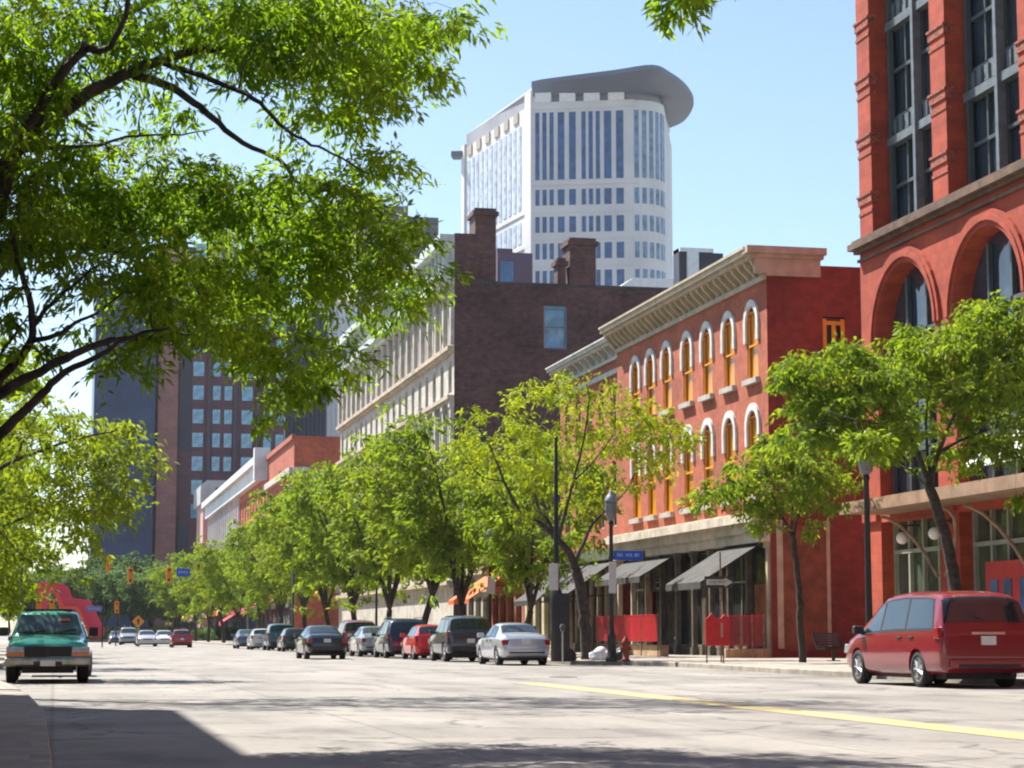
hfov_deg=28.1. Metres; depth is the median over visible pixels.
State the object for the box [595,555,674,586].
shop awning
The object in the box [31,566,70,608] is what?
park tree
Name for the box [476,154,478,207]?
window
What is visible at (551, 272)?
window
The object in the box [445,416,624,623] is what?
honey locust tree
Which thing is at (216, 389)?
window
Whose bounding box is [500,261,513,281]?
window
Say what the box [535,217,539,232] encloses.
window
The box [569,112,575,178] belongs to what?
window
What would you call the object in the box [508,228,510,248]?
window
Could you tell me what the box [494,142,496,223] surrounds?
window
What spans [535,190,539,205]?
window
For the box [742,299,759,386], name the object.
window
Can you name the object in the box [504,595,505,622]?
window
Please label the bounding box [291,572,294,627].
signal pole
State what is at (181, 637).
distant car
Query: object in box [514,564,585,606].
shop awning
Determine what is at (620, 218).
window
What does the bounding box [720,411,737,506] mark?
window
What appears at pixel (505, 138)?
window
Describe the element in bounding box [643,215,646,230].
window
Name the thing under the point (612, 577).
notice sign
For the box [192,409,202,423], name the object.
window
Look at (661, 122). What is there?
window
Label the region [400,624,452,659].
parked car
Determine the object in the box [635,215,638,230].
window
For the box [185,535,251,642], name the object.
honey locust tree
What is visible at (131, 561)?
park tree
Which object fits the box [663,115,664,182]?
window
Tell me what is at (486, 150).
window
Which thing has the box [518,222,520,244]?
window
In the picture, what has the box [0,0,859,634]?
sky
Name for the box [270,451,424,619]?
honey locust tree
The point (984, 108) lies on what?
window
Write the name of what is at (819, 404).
honey locust tree
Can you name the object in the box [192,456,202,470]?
window
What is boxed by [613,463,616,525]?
window
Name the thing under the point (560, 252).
window
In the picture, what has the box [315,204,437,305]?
office tower
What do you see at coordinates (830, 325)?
window
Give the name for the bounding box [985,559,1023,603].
door
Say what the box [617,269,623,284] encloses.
window
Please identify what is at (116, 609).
traffic signal
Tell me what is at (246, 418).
window
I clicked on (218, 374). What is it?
window
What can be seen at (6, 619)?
honey locust tree
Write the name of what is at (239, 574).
honey locust tree
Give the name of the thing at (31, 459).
honey locust tree
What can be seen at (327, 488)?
honey locust tree
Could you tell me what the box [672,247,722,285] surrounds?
penthouse
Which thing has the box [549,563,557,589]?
notice sign
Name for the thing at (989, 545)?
window
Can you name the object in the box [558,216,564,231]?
window
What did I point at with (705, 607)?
shop door
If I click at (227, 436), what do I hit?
window
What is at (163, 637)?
distant car
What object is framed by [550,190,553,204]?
window
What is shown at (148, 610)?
park tree
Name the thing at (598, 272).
window
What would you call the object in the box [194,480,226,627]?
brick building
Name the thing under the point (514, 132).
window
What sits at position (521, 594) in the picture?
window
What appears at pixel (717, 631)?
sidewalk board
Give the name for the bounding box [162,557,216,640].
honey locust tree
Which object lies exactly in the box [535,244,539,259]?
window
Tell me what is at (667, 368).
window
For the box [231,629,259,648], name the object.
parked car
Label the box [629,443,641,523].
window
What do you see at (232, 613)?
shop awning
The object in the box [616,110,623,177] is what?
window
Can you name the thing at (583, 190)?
window
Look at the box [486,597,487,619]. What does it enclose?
window
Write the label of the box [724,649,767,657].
planter wall
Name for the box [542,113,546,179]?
window
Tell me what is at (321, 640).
moving car
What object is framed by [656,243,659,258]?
window
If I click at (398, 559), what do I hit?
honey locust tree
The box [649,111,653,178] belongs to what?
window
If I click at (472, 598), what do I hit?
window
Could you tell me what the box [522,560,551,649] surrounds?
shop building
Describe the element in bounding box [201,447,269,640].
brick building
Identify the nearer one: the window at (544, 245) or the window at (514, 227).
the window at (544, 245)
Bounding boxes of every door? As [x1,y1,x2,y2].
[644,592,653,643]
[702,588,708,643]
[754,584,766,644]
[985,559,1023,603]
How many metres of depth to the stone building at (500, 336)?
150.72 m
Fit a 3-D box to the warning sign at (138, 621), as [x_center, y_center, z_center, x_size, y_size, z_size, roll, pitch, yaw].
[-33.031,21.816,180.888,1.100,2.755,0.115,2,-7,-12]
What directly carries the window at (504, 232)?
in the office tower at (549, 166)
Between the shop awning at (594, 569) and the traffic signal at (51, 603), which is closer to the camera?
the shop awning at (594, 569)
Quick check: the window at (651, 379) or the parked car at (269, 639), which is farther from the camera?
the parked car at (269, 639)
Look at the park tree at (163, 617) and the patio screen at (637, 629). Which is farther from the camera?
the park tree at (163, 617)
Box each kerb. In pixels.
[0,659,52,767]
[192,642,1023,686]
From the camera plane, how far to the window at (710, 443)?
90.08 m
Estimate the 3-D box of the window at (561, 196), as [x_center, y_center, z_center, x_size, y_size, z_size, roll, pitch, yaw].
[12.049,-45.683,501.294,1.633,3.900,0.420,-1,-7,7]
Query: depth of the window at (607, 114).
501.32 m
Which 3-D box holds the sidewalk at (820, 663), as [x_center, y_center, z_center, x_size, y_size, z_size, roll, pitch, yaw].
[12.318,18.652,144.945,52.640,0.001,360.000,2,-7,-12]
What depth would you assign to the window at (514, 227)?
512.58 m
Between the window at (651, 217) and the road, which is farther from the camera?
the window at (651, 217)
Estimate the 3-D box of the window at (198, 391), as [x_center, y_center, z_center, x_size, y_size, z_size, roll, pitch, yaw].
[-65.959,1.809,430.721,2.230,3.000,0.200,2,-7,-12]
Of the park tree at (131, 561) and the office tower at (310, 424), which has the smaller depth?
the park tree at (131, 561)
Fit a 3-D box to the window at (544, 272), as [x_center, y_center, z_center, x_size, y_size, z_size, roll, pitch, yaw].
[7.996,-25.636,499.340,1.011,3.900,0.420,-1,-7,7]
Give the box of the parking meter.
[560,624,564,661]
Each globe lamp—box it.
[896,523,919,543]
[928,517,952,539]
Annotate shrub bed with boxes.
[83,625,235,640]
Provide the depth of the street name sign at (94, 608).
155.90 m
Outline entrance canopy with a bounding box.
[839,430,1023,577]
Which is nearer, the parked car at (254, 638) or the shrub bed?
the parked car at (254, 638)
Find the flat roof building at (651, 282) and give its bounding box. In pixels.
[621,278,672,287]
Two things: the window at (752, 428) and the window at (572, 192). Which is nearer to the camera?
the window at (752, 428)
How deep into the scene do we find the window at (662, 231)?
501.69 m
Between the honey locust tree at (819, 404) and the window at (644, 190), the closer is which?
the honey locust tree at (819, 404)
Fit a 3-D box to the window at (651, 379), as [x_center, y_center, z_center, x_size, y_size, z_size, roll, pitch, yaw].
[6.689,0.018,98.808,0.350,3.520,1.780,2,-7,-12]
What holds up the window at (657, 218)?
in the office tower at (549, 166)
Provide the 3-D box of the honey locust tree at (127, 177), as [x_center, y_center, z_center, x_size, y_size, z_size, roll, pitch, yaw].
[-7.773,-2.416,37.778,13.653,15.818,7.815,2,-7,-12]
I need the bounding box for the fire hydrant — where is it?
[620,636,630,660]
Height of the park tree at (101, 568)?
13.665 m
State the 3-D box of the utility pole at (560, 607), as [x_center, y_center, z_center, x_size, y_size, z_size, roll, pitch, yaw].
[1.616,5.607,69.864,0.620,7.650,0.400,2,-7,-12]
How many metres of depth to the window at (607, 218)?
498.88 m
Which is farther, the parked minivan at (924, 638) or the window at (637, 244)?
the window at (637, 244)
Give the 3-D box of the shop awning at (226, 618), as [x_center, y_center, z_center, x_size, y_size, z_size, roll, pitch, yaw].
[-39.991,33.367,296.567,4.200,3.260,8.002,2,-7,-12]
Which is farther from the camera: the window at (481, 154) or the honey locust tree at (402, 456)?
the window at (481, 154)
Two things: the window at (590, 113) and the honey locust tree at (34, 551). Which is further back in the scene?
the window at (590, 113)
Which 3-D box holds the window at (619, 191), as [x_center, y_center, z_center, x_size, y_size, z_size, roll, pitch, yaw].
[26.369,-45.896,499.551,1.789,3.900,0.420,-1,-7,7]
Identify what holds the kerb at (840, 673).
on the road
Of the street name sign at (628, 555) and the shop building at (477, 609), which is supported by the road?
the shop building at (477, 609)
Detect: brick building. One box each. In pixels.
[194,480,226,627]
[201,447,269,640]
[263,434,340,628]
[545,337,617,650]
[598,245,865,657]
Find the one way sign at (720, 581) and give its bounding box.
[704,552,733,662]
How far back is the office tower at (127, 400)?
424.43 m
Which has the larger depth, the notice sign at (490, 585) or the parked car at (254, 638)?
the parked car at (254, 638)
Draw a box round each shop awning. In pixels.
[219,615,246,625]
[226,602,255,615]
[448,575,499,604]
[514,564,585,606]
[544,561,615,600]
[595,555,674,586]
[666,542,761,591]
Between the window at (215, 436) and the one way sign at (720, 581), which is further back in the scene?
the window at (215, 436)
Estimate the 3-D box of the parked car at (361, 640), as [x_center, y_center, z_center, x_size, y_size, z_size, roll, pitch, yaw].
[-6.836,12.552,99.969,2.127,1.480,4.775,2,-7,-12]
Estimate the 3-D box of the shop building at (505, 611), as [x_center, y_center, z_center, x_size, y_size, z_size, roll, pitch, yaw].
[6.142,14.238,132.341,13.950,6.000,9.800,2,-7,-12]
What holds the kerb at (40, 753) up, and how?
on the road
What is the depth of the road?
26.82 m
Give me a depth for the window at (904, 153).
71.35 m
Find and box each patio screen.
[595,613,658,655]
[728,614,764,657]
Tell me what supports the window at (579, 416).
in the brick building at (597, 356)
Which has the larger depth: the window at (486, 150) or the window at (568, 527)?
the window at (486, 150)
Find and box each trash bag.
[570,648,576,660]
[589,646,606,659]
[616,647,629,660]
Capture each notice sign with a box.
[487,576,494,593]
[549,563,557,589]
[609,562,615,592]
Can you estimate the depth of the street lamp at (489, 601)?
93.46 m
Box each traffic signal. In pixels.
[36,597,41,608]
[49,597,53,608]
[106,557,109,571]
[114,599,118,645]
[128,568,132,582]
[166,560,171,582]
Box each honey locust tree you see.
[0,0,454,301]
[0,0,507,447]
[0,335,57,500]
[0,391,178,623]
[0,399,51,538]
[0,444,50,570]
[0,471,54,602]
[0,522,48,611]
[0,532,41,621]
[6,526,48,600]
[143,560,198,628]
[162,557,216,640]
[167,547,237,641]
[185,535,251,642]
[191,539,263,629]
[218,529,291,628]
[220,510,326,622]
[245,498,351,628]
[246,468,381,624]
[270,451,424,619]
[307,448,457,619]
[321,432,506,623]
[342,399,571,614]
[427,369,712,659]
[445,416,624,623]
[471,0,735,42]
[674,431,863,662]
[744,289,1023,590]
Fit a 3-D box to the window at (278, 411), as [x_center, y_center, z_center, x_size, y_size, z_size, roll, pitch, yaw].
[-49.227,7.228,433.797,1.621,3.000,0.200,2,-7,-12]
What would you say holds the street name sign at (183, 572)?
hanging from the span wire
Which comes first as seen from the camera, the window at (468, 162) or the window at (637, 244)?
the window at (637, 244)
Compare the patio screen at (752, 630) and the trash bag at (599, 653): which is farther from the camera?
the patio screen at (752, 630)
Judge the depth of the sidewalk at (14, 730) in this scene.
19.80 m
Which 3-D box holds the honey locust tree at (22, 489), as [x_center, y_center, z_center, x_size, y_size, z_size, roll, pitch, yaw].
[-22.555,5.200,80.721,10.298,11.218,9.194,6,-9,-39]
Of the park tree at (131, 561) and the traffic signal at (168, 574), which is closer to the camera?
the traffic signal at (168, 574)
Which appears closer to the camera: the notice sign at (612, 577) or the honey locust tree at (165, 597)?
the notice sign at (612, 577)
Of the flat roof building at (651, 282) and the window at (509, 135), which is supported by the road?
the flat roof building at (651, 282)
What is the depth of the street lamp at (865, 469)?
49.40 m
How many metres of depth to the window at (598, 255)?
498.27 m
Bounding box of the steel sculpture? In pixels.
[36,582,107,641]
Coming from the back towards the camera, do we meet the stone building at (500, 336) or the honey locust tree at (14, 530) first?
the stone building at (500, 336)
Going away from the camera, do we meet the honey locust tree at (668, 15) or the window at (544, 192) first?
the honey locust tree at (668, 15)
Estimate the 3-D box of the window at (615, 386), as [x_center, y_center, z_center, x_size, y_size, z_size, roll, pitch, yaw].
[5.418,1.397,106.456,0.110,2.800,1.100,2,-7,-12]
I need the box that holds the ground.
[0,636,7,640]
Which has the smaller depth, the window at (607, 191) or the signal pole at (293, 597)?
the signal pole at (293, 597)
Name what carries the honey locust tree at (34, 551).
on the sidewalk at (14, 730)
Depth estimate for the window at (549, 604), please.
120.60 m
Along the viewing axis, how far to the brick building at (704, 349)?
86.52 m
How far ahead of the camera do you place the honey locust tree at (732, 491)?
66.94 m
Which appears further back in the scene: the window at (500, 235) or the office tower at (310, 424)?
the window at (500, 235)
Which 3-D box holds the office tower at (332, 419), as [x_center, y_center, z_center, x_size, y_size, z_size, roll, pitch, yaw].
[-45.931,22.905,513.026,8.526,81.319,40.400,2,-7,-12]
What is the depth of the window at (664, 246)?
502.91 m
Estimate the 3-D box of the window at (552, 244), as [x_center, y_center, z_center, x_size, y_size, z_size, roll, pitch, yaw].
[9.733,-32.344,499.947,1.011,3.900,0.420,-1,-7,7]
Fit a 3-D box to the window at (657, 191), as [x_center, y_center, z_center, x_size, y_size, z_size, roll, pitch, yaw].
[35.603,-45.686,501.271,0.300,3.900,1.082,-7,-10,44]
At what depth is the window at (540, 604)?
122.82 m
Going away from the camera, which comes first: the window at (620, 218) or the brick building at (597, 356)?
the brick building at (597, 356)
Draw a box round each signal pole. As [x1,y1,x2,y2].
[19,568,22,612]
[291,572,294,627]
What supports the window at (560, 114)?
in the office tower at (549, 166)
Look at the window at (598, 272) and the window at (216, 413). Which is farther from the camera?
the window at (598, 272)
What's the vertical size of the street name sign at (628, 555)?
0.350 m
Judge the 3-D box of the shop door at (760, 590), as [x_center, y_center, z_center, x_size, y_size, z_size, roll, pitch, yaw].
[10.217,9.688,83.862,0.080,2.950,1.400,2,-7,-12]
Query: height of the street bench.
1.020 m
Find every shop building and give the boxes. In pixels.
[459,566,488,619]
[492,554,538,625]
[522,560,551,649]
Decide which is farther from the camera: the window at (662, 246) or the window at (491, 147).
the window at (491, 147)
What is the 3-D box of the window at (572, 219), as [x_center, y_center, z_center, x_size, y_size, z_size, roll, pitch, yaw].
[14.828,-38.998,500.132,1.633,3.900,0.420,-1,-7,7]
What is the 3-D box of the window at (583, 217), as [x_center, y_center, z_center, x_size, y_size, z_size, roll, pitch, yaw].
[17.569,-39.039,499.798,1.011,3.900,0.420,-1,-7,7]
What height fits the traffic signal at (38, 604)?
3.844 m
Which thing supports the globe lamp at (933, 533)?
attached to the stone building at (939, 90)
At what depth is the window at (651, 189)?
499.98 m
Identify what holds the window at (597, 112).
in the office tower at (549, 166)
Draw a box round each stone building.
[333,208,667,625]
[847,0,1023,615]
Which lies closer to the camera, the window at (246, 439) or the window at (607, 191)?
the window at (246, 439)
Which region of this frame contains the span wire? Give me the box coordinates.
[68,555,280,560]
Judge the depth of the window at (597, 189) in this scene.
499.98 m
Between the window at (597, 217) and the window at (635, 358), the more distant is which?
the window at (597, 217)
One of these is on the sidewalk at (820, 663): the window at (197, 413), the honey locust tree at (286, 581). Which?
the honey locust tree at (286, 581)
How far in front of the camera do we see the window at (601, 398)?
109.35 m
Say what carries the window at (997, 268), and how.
in the stone building at (939, 90)
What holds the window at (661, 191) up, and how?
in the office tower at (549, 166)
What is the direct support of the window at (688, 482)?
in the brick building at (704, 349)
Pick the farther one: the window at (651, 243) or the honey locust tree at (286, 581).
the window at (651, 243)
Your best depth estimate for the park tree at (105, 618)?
362.59 m
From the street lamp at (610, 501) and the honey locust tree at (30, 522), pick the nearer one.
the street lamp at (610, 501)
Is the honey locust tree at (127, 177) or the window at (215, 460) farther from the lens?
the window at (215, 460)
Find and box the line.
[518,683,1023,739]
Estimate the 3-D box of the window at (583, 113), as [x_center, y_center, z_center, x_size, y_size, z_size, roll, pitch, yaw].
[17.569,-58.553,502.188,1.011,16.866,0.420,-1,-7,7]
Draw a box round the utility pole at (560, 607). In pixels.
[551,437,569,661]
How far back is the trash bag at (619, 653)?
71.93 m
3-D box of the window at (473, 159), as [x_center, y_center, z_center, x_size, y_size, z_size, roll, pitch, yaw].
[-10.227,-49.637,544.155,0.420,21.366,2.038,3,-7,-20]
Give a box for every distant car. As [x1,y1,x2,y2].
[107,631,124,643]
[118,627,136,644]
[135,630,158,645]
[156,630,171,643]
[168,629,192,647]
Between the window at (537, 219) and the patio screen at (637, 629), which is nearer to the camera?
the patio screen at (637, 629)
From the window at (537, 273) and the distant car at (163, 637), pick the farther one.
the window at (537, 273)
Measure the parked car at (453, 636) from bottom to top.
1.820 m
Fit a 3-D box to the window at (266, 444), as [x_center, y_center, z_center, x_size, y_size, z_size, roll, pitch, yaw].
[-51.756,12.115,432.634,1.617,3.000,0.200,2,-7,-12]
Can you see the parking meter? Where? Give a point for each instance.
(562, 627)
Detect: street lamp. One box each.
[375,561,377,625]
[485,529,494,627]
[604,490,617,661]
[858,431,872,623]
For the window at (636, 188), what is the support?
in the office tower at (549, 166)
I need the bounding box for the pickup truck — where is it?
[0,609,97,682]
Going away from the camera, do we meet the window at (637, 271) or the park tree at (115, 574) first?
the park tree at (115, 574)
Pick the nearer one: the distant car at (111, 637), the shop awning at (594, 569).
the shop awning at (594, 569)
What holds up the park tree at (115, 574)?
on the ground
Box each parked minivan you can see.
[371,617,426,657]
[844,591,1023,686]
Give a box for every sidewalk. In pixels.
[0,641,29,767]
[192,641,1023,678]
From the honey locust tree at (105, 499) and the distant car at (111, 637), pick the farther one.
the distant car at (111, 637)
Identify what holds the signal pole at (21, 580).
on the sidewalk at (14, 730)
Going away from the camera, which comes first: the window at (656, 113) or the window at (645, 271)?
the window at (645, 271)
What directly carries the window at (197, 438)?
in the office tower at (202, 422)
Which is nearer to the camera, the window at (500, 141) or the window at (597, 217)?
the window at (597, 217)
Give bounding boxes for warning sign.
[132,615,143,646]
[193,561,203,572]
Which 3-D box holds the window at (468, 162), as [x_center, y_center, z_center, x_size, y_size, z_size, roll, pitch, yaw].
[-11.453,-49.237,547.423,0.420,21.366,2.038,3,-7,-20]
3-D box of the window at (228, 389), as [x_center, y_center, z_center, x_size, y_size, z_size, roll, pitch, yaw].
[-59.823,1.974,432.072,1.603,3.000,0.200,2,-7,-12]
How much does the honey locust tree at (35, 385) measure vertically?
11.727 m
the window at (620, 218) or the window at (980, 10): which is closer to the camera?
the window at (980, 10)
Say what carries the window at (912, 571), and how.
in the stone building at (939, 90)
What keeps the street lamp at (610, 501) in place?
on the sidewalk at (820, 663)
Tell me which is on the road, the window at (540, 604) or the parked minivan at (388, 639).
the parked minivan at (388, 639)
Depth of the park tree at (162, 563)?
355.34 m
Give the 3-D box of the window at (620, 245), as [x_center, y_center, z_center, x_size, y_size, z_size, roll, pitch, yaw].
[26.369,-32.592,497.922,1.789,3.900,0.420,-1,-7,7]
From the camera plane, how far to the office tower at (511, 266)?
332.69 m
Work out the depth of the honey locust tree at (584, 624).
75.59 m
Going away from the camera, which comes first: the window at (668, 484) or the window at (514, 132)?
the window at (668, 484)
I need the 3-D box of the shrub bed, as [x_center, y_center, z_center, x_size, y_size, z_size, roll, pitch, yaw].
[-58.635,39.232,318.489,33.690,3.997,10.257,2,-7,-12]
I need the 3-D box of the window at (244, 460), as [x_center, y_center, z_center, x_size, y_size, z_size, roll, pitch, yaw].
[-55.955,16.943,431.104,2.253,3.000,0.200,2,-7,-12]
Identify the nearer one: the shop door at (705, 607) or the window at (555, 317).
the shop door at (705, 607)
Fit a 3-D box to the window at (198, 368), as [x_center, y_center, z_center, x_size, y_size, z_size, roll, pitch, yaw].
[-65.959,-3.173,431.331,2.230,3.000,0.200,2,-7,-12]
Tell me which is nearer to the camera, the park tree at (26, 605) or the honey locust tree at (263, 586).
the honey locust tree at (263, 586)
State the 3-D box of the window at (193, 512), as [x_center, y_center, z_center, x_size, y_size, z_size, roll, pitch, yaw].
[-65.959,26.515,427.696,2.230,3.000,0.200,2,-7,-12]
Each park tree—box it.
[0,569,50,640]
[15,559,63,615]
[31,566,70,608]
[41,563,107,621]
[46,557,135,619]
[77,549,160,629]
[98,612,109,629]
[100,560,173,626]
[113,567,187,627]
[136,562,190,629]
[157,556,186,627]
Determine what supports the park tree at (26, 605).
on the ground
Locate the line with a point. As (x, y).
(985, 732)
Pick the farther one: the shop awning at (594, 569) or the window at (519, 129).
the window at (519, 129)
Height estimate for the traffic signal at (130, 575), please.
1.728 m
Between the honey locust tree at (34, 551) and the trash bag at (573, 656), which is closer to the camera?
the trash bag at (573, 656)
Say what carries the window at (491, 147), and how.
in the office tower at (549, 166)
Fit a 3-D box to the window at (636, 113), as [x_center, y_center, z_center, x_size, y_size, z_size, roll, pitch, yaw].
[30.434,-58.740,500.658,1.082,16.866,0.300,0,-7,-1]
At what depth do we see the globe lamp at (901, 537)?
67.39 m
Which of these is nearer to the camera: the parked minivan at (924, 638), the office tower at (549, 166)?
the parked minivan at (924, 638)
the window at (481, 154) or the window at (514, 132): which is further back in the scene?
the window at (481, 154)
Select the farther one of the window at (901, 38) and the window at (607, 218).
the window at (607, 218)
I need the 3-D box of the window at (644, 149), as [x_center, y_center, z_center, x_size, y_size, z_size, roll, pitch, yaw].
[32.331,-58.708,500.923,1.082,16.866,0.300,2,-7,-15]
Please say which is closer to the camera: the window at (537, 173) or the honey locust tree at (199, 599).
the honey locust tree at (199, 599)
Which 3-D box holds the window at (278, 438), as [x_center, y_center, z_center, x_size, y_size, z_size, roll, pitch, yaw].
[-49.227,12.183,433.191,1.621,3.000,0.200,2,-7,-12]
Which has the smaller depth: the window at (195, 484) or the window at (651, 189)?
the window at (195, 484)
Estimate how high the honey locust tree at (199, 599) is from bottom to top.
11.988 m
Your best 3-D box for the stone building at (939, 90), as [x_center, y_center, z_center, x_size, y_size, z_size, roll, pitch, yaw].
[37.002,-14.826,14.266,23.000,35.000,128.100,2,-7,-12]
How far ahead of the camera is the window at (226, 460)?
430.16 m
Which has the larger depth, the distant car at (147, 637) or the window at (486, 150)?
the window at (486, 150)
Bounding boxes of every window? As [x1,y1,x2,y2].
[191,480,201,493]
[191,504,196,517]
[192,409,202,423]
[192,433,202,446]
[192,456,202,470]
[193,362,203,375]
[193,385,203,399]
[196,243,205,257]
[211,457,218,470]
[212,409,219,423]
[212,433,219,447]
[213,362,220,376]
[213,386,220,399]
[223,457,230,470]
[224,386,231,400]
[224,410,231,423]
[224,433,231,447]
[241,410,251,424]
[241,434,251,447]
[241,457,251,467]
[242,387,252,400]
[263,434,270,448]
[275,434,282,447]
[276,411,282,424]
[312,469,323,481]
[467,160,469,233]
[471,157,474,210]
[472,598,473,615]
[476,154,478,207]
[479,597,480,615]
[480,151,482,207]
[485,148,487,207]
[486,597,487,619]
[489,145,492,207]
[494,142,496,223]
[499,139,501,221]
[499,233,501,247]
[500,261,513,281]
[503,136,506,219]
[503,230,506,248]
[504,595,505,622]
[508,133,510,216]
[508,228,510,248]
[512,594,513,622]
[513,130,515,214]
[513,225,515,247]
[518,127,520,211]
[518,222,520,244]
[520,594,521,622]
[535,113,539,179]
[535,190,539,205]
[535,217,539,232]
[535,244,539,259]
[535,271,539,282]
[539,598,541,633]
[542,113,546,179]
[542,190,546,205]
[543,217,546,232]
[543,244,546,258]
[543,271,546,282]
[544,305,566,348]
[548,600,550,640]
[549,112,553,179]
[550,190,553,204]
[550,217,553,232]
[550,243,553,258]
[550,271,553,282]
[558,112,563,179]
[558,189,564,204]
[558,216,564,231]
[558,243,562,257]
[567,410,569,453]
[567,482,569,534]
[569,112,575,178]
[569,189,575,204]
[569,216,575,231]
[578,403,580,448]
[581,111,585,178]
[582,189,585,204]
[582,216,585,231]
[588,111,592,178]
[589,189,592,203]
[589,216,592,231]
[596,111,599,178]
[596,188,599,203]
[596,216,599,231]
[596,242,600,257]
[596,270,600,284]
[600,393,603,438]
[601,466,603,528]
[604,111,611,177]
[604,188,611,203]
[604,215,611,230]
[605,242,611,257]
[605,269,611,284]
[613,386,615,437]
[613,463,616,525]
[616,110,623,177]
[616,188,623,203]
[617,215,623,230]
[617,242,623,257]
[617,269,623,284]
[628,355,640,427]
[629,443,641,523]
[634,110,638,177]
[635,187,638,202]
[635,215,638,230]
[635,242,639,257]
[635,269,639,277]
[642,110,646,177]
[642,188,646,203]
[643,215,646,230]
[643,242,646,257]
[643,269,647,277]
[643,438,656,520]
[644,348,656,418]
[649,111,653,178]
[650,188,653,203]
[650,215,653,231]
[650,242,653,257]
[650,270,653,277]
[655,112,658,179]
[656,189,658,204]
[656,216,659,232]
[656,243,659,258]
[658,340,672,416]
[659,439,673,517]
[660,113,662,180]
[661,191,662,206]
[661,218,663,233]
[661,244,663,260]
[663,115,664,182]
[664,246,665,261]
[678,331,693,409]
[679,425,694,513]
[698,321,713,402]
[700,418,714,510]
[719,311,735,394]
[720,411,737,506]
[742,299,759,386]
[743,403,761,500]
[823,317,844,385]
[889,266,938,493]
[893,8,930,116]
[893,518,940,595]
[896,128,932,219]
[967,230,1023,480]
[970,0,1017,68]
[972,507,1023,590]
[973,77,1020,180]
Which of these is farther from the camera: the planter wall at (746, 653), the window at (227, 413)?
the window at (227, 413)
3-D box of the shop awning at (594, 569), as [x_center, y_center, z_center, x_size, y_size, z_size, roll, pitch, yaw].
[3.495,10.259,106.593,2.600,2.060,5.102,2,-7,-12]
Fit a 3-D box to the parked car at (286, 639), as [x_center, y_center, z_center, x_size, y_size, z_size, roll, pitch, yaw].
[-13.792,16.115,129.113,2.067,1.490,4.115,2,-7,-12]
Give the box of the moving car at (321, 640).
[294,625,346,658]
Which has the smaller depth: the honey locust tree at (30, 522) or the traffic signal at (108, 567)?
the honey locust tree at (30, 522)
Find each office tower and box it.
[88,287,156,631]
[150,243,285,629]
[284,307,327,439]
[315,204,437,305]
[319,302,357,436]
[337,229,408,314]
[451,65,693,285]
[496,248,532,282]
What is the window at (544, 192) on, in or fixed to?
in the office tower at (549, 166)
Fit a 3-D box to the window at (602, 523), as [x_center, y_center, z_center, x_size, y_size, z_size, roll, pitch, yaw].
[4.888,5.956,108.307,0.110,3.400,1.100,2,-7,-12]
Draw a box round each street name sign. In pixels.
[86,602,103,646]
[177,561,189,576]
[608,551,644,560]
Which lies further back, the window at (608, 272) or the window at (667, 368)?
the window at (608, 272)
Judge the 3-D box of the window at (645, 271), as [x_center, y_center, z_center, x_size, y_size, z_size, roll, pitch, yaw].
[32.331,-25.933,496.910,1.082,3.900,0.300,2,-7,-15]
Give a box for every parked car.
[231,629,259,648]
[245,628,274,649]
[261,623,293,650]
[275,628,303,651]
[338,620,374,654]
[348,626,394,656]
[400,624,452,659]
[428,615,489,661]
[476,623,549,664]
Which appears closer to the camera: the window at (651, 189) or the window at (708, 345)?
the window at (708, 345)
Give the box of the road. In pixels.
[0,642,1023,767]
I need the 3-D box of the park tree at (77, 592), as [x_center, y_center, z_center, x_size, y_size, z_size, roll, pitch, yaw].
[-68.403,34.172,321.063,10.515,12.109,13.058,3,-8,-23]
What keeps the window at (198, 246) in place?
in the office tower at (202, 422)
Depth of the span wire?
150.01 m
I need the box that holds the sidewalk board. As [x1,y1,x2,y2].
[705,613,729,662]
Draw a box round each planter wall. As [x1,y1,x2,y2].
[601,644,667,655]
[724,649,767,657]
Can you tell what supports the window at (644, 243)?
in the office tower at (549, 166)
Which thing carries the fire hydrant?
on the sidewalk at (820, 663)
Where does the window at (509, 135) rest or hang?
in the office tower at (549, 166)
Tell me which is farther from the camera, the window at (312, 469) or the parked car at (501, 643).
the window at (312, 469)
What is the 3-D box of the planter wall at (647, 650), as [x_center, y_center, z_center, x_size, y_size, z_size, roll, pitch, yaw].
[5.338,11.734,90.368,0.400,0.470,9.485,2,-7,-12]
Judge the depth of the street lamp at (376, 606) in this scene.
126.43 m
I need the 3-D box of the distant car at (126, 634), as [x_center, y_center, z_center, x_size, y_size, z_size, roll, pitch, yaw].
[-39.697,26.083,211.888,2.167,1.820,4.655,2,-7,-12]
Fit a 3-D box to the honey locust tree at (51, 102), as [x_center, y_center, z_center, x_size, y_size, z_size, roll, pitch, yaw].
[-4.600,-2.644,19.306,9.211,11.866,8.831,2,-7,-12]
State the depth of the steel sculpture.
291.70 m
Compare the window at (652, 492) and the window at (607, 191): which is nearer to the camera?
the window at (652, 492)
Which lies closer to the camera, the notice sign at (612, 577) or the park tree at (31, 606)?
the notice sign at (612, 577)
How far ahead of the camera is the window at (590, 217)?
499.37 m
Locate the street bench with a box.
[812,631,844,660]
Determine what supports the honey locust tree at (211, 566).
on the sidewalk at (820, 663)
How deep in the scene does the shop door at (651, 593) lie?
99.25 m

